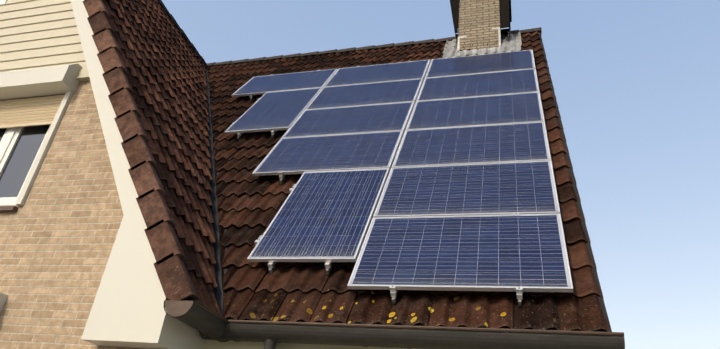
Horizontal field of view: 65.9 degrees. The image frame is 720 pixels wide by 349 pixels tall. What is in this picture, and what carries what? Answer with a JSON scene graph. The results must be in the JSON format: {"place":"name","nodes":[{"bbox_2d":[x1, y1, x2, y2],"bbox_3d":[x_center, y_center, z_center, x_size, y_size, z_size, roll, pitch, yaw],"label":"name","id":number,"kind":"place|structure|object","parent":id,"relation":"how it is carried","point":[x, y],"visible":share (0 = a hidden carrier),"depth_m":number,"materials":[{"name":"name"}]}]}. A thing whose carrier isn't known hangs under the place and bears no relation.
{"place":"outdoors","nodes":[
{"label":"outdoors","id":0,"kind":"place"},
{"bbox_2d":[104,0,220,314],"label":"cross gable roof tiles","id":1,"kind":"object","parent":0,"point":[182,199],"visible":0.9,"depth_m":6.43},
{"bbox_2d":[70,0,205,348],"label":"bargeboard","id":2,"kind":"object","parent":1,"relation":"attached to","point":[127,309],"visible":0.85,"depth_m":4.18,"materials":[{"name":"beige paint"}]},
{"bbox_2d":[164,298,227,341],"bbox_3d":[-1.155,1.085,4.082,0.245,0.137,0.708,-2,-31,16],"label":"gutter","id":3,"kind":"object","parent":2,"relation":"attached to","point":[200,317],"visible":0.92,"depth_m":3.89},
{"bbox_2d":[82,0,198,300],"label":"roof edge tiles","id":4,"kind":"object","parent":1,"relation":"on","point":[174,277],"visible":0.96,"depth_m":4.70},
{"bbox_2d":[158,0,208,67],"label":"cross gable ridge tiles","id":5,"kind":"object","parent":1,"relation":"on","point":[180,29],"visible":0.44,"depth_m":11.42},
{"bbox_2d":[106,0,610,331],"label":"roof underlay","id":6,"kind":"object","parent":1,"relation":"attached to","point":[589,249],"visible":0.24,"depth_m":5.62,"materials":[{"name":"black"}]},
{"bbox_2d":[203,67,232,319],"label":"roof valley","id":7,"kind":"structure","parent":6,"relation":"on","point":[218,291],"depth_m":6.04,"materials":[{"name":"grey metal"}]},
{"bbox_2d":[208,31,611,331],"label":"roof tiles","id":8,"kind":"object","parent":6,"relation":"on","point":[246,218],"visible":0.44,"depth_m":4.80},
{"bbox_2d":[204,27,541,66],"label":"ridge tiles","id":9,"kind":"object","parent":8,"relation":"on","point":[392,45],"visible":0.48,"depth_m":11.36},
{"bbox_2d":[230,51,522,306],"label":"panel mounting brackets","id":10,"kind":"object","parent":8,"relation":"attached to","point":[394,291],"visible":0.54,"depth_m":4.83,"materials":[{"name":"silver metal"}]},
{"bbox_2d":[225,87,321,133],"bbox_3d":[-1.278,-1.001,8.513,0.990,1.418,0.904,-2,-31,16],"label":"solar panel","id":11,"kind":"object","parent":10,"relation":"attached to","point":[275,111],"visible":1,"depth_m":8.37,"materials":[{"name":"blue glass"}]},
{"bbox_2d":[232,69,337,96],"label":"solar panel","id":12,"kind":"object","parent":10,"relation":"on","point":[258,85],"visible":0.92,"depth_m":9.69,"materials":[{"name":"blue glass"}]},
{"bbox_2d":[247,168,389,261],"bbox_3d":[-0.334,0.351,5.471,0.990,1.418,0.904,-2,-31,16],"label":"solar panel","id":13,"kind":"object","parent":10,"relation":"attached to","point":[323,216],"visible":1,"depth_m":5.30,"materials":[{"name":"blue glass"}]},
{"bbox_2d":[252,131,403,175],"bbox_3d":[-0.359,-0.264,6.706,1.650,0.858,0.554,-2,-31,16],"label":"solar panel","id":14,"kind":"object","parent":10,"relation":"attached to","point":[298,155],"visible":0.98,"depth_m":6.64,"materials":[{"name":"blue glass"}]},
{"bbox_2d":[282,102,414,137],"bbox_3d":[-0.138,-0.738,7.571,1.650,0.858,0.554,-2,-31,16],"label":"solar panel","id":15,"kind":"object","parent":10,"relation":"attached to","point":[358,119],"visible":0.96,"depth_m":7.52,"materials":[{"name":"blue glass"}]},
{"bbox_2d":[305,79,422,109],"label":"solar panel","id":16,"kind":"object","parent":10,"relation":"attached to","point":[401,91],"visible":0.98,"depth_m":8.39,"materials":[{"name":"blue glass"}]},
{"bbox_2d":[324,60,430,86],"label":"solar panel","id":17,"kind":"object","parent":10,"relation":"attached to","point":[411,70],"visible":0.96,"depth_m":9.25,"materials":[{"name":"blue glass"}]},
{"bbox_2d":[347,214,572,292],"bbox_3d":[0.806,0.614,4.529,1.650,0.858,0.554,-2,-31,16],"label":"solar panel","id":18,"kind":"object","parent":10,"relation":"on","point":[511,253],"visible":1,"depth_m":4.44,"materials":[{"name":"blue glass"}]},
{"bbox_2d":[373,161,559,217],"bbox_3d":[1.027,0.141,5.393,1.650,0.858,0.554,-2,-31,16],"label":"solar panel","id":19,"kind":"object","parent":10,"relation":"on","point":[511,188],"visible":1,"depth_m":5.33,"materials":[{"name":"blue glass"}]},
{"bbox_2d":[392,122,550,167],"bbox_3d":[1.248,-0.333,6.258,1.650,0.858,0.554,-2,-31,16],"label":"solar panel","id":20,"kind":"object","parent":10,"relation":"on","point":[516,142],"visible":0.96,"depth_m":6.20,"materials":[{"name":"blue glass"}]},
{"bbox_2d":[405,92,544,129],"bbox_3d":[1.469,-0.807,7.122,1.650,0.858,0.554,-2,-31,16],"label":"solar panel","id":21,"kind":"object","parent":10,"relation":"attached to","point":[488,110],"visible":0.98,"depth_m":7.07,"materials":[{"name":"blue glass"}]},
{"bbox_2d":[416,69,539,100],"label":"solar panel","id":22,"kind":"object","parent":10,"relation":"on","point":[487,84],"visible":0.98,"depth_m":7.94,"materials":[{"name":"blue glass"}]},
{"bbox_2d":[425,50,535,77],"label":"solar panel","id":23,"kind":"object","parent":10,"relation":"on","point":[487,63],"visible":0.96,"depth_m":8.81,"materials":[{"name":"blue glass"}]},
{"bbox_2d":[443,27,521,57],"bbox_3d":[2.255,-2.405,10.228,1.376,1.220,0.811,-2,-31,16],"label":"chimney flashing","id":24,"kind":"object","parent":8,"relation":"on","point":[513,42],"visible":0.94,"depth_m":9.96,"materials":[{"name":"silver metal"}]},
{"bbox_2d":[458,0,500,50],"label":"chimney stack","id":25,"kind":"object","parent":6,"relation":"on","point":[478,20],"visible":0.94,"depth_m":10.29,"materials":[{"name":"brick"}]},
{"bbox_2d":[450,0,511,36],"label":"cladding","id":26,"kind":"structure","parent":25,"relation":"attached to","point":[505,13],"depth_m":10.33,"materials":[{"name":"metal"}]},
{"bbox_2d":[162,0,719,348],"label":"sky","id":27,"kind":"structure","parent":0,"point":[636,83],"materials":[{"name":"blue"}]},
{"label":"ground","id":28,"kind":"structure","parent":0,"visible":0},
{"bbox_2d":[0,81,156,348],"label":"brick wall","id":29,"kind":"structure","parent":28,"relation":"on","point":[59,228],"depth_m":4.78,"materials":[{"name":"beige brick"}]},
{"bbox_2d":[0,293,7,312],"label":"roller shutter","id":30,"kind":"object","parent":29,"relation":"attached to","point":[3,297],"visible":1,"depth_m":4.56,"materials":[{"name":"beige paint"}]},
{"bbox_2d":[0,206,17,212],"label":"window sill","id":31,"kind":"structure","parent":29,"relation":"attached to","point":[3,209],"depth_m":5.07,"materials":[{"name":"tile"}]},
{"bbox_2d":[0,125,50,204],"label":"shuttered window","id":32,"kind":"structure","parent":29,"relation":"attached to","point":[20,147],"depth_m":5.57,"materials":[{"name":"grey glass"}]},
{"bbox_2d":[0,63,81,205],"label":"roller shutter","id":33,"kind":"object","parent":29,"relation":"attached to","point":[46,110],"visible":0.83,"depth_m":5.73,"materials":[{"name":"beige paint"}]},
{"bbox_2d":[0,0,89,81],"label":"wall siding","id":34,"kind":"object","parent":29,"relation":"attached to","point":[38,34],"visible":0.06,"depth_m":6.35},
{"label":"house walls","id":35,"kind":"object","parent":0,"visible":0},
{"bbox_2d":[204,340,412,348],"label":"eave fascia box","id":36,"kind":"object","parent":35,"relation":"attached to","point":[212,344],"depth_m":4.25,"materials":[{"name":"paint"}]},
{"bbox_2d":[199,320,624,348],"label":"eave gutter","id":37,"kind":"object","parent":36,"relation":"attached to","point":[399,336],"visible":0.94,"depth_m":3.81,"materials":[{"name":"metal"}]},
{"bbox_2d":[264,339,276,348],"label":"downpipe","id":38,"kind":"object","parent":37,"relation":"attached to","point":[269,344],"visible":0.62,"depth_m":4.11,"materials":[{"name":"metal"}]}
]}

